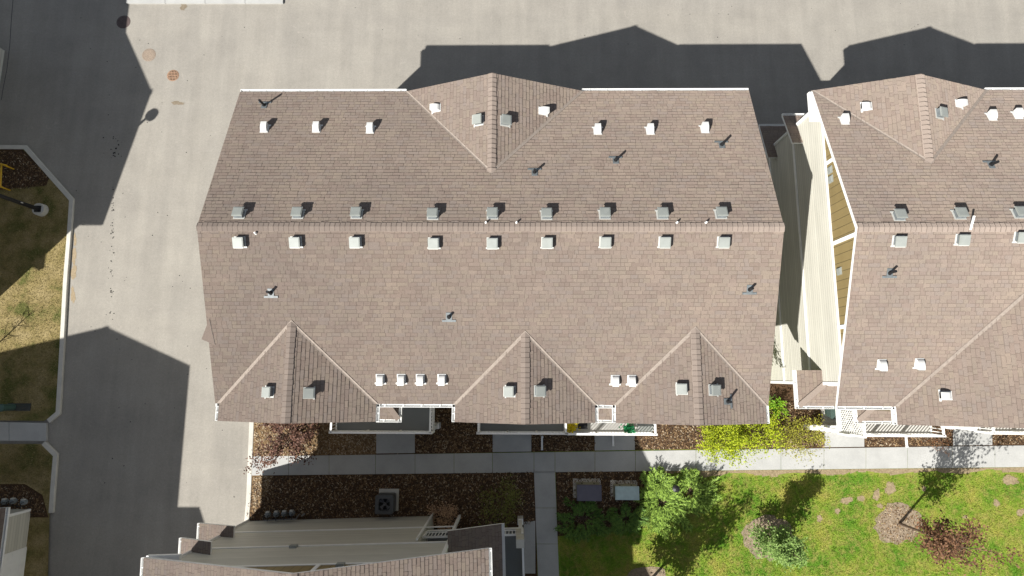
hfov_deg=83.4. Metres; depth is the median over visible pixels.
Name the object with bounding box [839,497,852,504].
bare soil
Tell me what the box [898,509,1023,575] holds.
tree
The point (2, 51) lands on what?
townhouse
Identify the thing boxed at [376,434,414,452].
pavement
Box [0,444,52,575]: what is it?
dry lawn
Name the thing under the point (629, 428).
potted plant
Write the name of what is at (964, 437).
pavement
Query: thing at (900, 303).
townhouse
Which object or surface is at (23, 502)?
gas meter
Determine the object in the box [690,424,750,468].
shrub
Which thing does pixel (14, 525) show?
townhouse
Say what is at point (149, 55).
manhole cover
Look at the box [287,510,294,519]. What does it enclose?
gas meter
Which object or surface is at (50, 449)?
kerb
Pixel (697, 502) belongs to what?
tree
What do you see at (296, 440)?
tree
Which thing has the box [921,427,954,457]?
shrub
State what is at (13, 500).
gas meter
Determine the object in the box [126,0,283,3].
pavement
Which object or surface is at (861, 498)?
bare soil
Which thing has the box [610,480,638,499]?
utility cabinet
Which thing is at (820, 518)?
bare soil
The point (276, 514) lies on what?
gas meter
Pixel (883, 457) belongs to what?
pavement
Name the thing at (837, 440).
pavement
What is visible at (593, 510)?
juniper bush
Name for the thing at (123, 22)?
manhole cover
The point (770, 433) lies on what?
shrub
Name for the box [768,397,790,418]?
shrub
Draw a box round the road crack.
[1,2,12,99]
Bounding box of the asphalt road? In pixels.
[0,0,1023,575]
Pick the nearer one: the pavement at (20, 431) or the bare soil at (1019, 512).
the bare soil at (1019, 512)
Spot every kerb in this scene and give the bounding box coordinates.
[0,145,74,422]
[42,441,58,512]
[244,422,253,520]
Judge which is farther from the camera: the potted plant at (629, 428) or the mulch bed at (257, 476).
the mulch bed at (257, 476)
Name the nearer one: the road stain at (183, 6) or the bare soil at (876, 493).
the bare soil at (876, 493)
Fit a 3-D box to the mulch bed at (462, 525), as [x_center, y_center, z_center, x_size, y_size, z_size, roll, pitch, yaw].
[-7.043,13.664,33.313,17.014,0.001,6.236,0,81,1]
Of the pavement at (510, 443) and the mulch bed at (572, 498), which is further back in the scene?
the pavement at (510, 443)
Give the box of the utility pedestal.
[0,403,30,411]
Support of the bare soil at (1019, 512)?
on the lawn at (902, 479)
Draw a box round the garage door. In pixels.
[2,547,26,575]
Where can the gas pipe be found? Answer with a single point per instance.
(286, 519)
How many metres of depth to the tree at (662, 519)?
32.85 m
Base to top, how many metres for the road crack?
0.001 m
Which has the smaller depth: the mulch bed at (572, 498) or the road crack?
the mulch bed at (572, 498)
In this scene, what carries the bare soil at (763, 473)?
on the lawn at (902, 479)
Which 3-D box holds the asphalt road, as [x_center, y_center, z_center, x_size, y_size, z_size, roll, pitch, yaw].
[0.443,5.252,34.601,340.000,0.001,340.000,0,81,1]
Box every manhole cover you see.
[116,16,129,27]
[142,49,155,60]
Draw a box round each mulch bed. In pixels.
[0,149,48,188]
[0,484,47,517]
[249,470,536,575]
[249,475,272,517]
[253,422,375,456]
[376,383,1023,454]
[556,468,660,535]
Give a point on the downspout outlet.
(541, 442)
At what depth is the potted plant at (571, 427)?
30.74 m
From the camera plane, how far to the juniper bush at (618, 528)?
32.70 m
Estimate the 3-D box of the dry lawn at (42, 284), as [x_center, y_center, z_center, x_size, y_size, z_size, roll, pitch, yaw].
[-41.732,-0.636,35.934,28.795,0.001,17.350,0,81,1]
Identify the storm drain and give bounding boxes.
[167,70,178,80]
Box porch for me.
[803,409,836,432]
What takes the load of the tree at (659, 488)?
on the lawn at (902, 479)
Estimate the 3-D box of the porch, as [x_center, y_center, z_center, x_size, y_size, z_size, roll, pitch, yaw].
[18.291,7.568,33.414,2.317,1.000,1.724,0,81,1]
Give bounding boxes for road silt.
[70,265,76,279]
[71,286,75,302]
[72,247,76,265]
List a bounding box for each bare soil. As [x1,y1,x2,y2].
[650,467,1023,477]
[817,515,822,521]
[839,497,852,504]
[857,496,864,501]
[873,489,879,500]
[884,482,895,494]
[994,499,999,506]
[1001,474,1018,484]
[1016,508,1023,516]
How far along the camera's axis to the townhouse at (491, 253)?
24.90 m
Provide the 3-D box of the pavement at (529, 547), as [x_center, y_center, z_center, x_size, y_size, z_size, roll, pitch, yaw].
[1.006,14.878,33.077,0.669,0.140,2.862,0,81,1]
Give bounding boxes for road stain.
[171,101,183,104]
[180,4,186,9]
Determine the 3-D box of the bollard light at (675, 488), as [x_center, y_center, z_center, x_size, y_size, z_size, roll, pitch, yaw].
[9.239,11.367,32.852,0.400,1.200,0.390,0,81,1]
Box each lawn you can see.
[0,149,68,420]
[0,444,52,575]
[288,448,1023,575]
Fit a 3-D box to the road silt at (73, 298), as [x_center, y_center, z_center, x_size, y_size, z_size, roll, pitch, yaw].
[-27.254,0.415,35.685,0.285,0.001,1.162,-13,81,-1]
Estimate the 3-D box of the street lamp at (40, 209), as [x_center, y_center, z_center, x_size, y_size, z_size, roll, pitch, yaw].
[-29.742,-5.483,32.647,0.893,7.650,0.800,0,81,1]
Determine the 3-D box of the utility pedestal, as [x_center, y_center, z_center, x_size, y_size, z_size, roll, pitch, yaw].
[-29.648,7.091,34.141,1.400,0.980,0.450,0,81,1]
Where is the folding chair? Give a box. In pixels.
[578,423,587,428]
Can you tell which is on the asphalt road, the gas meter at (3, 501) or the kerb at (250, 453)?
the kerb at (250, 453)
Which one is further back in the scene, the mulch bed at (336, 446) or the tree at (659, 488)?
the mulch bed at (336, 446)
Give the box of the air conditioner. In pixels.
[375,489,398,513]
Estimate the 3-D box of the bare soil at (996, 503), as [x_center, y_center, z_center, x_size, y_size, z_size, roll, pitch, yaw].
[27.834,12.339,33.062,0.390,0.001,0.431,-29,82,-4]
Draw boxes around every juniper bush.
[553,496,612,543]
[605,502,648,535]
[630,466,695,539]
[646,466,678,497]
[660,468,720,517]
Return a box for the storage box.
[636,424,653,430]
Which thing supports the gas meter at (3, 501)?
attached to the townhouse at (14, 525)
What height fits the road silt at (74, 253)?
0.001 m
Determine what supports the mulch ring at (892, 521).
on the lawn at (902, 479)
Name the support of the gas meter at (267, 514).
attached to the gas pipe
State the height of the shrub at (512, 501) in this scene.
2.052 m
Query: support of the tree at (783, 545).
on the mulch ring at (773, 520)
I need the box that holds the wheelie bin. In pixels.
[824,406,835,418]
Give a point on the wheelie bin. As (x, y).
(831, 413)
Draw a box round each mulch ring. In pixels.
[627,566,665,575]
[741,514,791,561]
[873,502,921,544]
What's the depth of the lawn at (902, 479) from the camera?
33.00 m
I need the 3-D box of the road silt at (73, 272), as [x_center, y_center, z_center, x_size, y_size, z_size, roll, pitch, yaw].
[-27.392,-0.971,35.897,0.411,0.001,0.915,0,81,1]
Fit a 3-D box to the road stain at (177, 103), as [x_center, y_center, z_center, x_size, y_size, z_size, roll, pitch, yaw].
[-21.798,-12.069,37.511,0.965,0.001,0.285,0,81,1]
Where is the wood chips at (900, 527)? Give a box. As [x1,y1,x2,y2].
[878,502,919,543]
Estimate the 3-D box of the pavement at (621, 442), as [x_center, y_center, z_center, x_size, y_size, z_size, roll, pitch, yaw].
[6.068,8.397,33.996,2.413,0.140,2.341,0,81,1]
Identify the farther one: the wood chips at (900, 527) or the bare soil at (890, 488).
the bare soil at (890, 488)
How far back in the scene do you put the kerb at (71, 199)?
35.77 m
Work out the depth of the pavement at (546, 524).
33.19 m
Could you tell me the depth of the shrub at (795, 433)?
32.97 m
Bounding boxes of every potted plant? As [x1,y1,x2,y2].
[567,423,580,435]
[619,423,635,435]
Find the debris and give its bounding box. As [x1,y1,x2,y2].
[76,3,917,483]
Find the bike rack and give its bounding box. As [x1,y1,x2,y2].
[0,163,13,190]
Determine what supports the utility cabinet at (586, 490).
on the mulch bed at (572, 498)
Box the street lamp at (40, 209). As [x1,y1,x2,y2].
[0,194,48,216]
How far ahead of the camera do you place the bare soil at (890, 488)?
33.25 m
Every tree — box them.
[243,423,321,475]
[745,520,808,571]
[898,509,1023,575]
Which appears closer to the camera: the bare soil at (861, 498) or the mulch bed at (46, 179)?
the bare soil at (861, 498)
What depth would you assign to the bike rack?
36.18 m
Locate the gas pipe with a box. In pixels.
[264,513,304,520]
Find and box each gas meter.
[0,498,8,507]
[6,498,17,506]
[16,499,27,508]
[263,511,270,520]
[271,511,279,520]
[280,510,287,519]
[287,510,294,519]
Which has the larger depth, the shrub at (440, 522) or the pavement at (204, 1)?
the pavement at (204, 1)
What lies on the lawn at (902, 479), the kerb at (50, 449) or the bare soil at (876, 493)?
the bare soil at (876, 493)
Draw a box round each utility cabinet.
[573,478,601,500]
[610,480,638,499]
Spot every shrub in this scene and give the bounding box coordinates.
[424,499,461,528]
[471,474,524,527]
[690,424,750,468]
[734,399,797,467]
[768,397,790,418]
[773,414,830,465]
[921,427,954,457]
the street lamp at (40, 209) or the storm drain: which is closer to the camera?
the street lamp at (40, 209)
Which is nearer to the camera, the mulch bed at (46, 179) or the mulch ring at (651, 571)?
the mulch ring at (651, 571)
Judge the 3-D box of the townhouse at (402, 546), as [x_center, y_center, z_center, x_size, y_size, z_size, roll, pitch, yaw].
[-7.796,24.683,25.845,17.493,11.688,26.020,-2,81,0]
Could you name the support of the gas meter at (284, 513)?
attached to the gas pipe
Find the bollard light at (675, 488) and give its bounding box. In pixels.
[672,485,679,491]
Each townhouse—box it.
[0,48,4,80]
[0,507,30,575]
[140,513,524,575]
[196,73,784,435]
[759,74,1023,437]
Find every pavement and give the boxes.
[0,422,47,440]
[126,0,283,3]
[252,445,1023,474]
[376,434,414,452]
[493,434,530,451]
[524,521,534,573]
[534,472,558,575]
[595,435,634,449]
[825,433,863,446]
[953,429,991,444]
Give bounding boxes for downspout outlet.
[541,435,542,449]
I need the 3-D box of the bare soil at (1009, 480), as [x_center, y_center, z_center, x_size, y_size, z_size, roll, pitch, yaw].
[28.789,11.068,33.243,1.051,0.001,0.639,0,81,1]

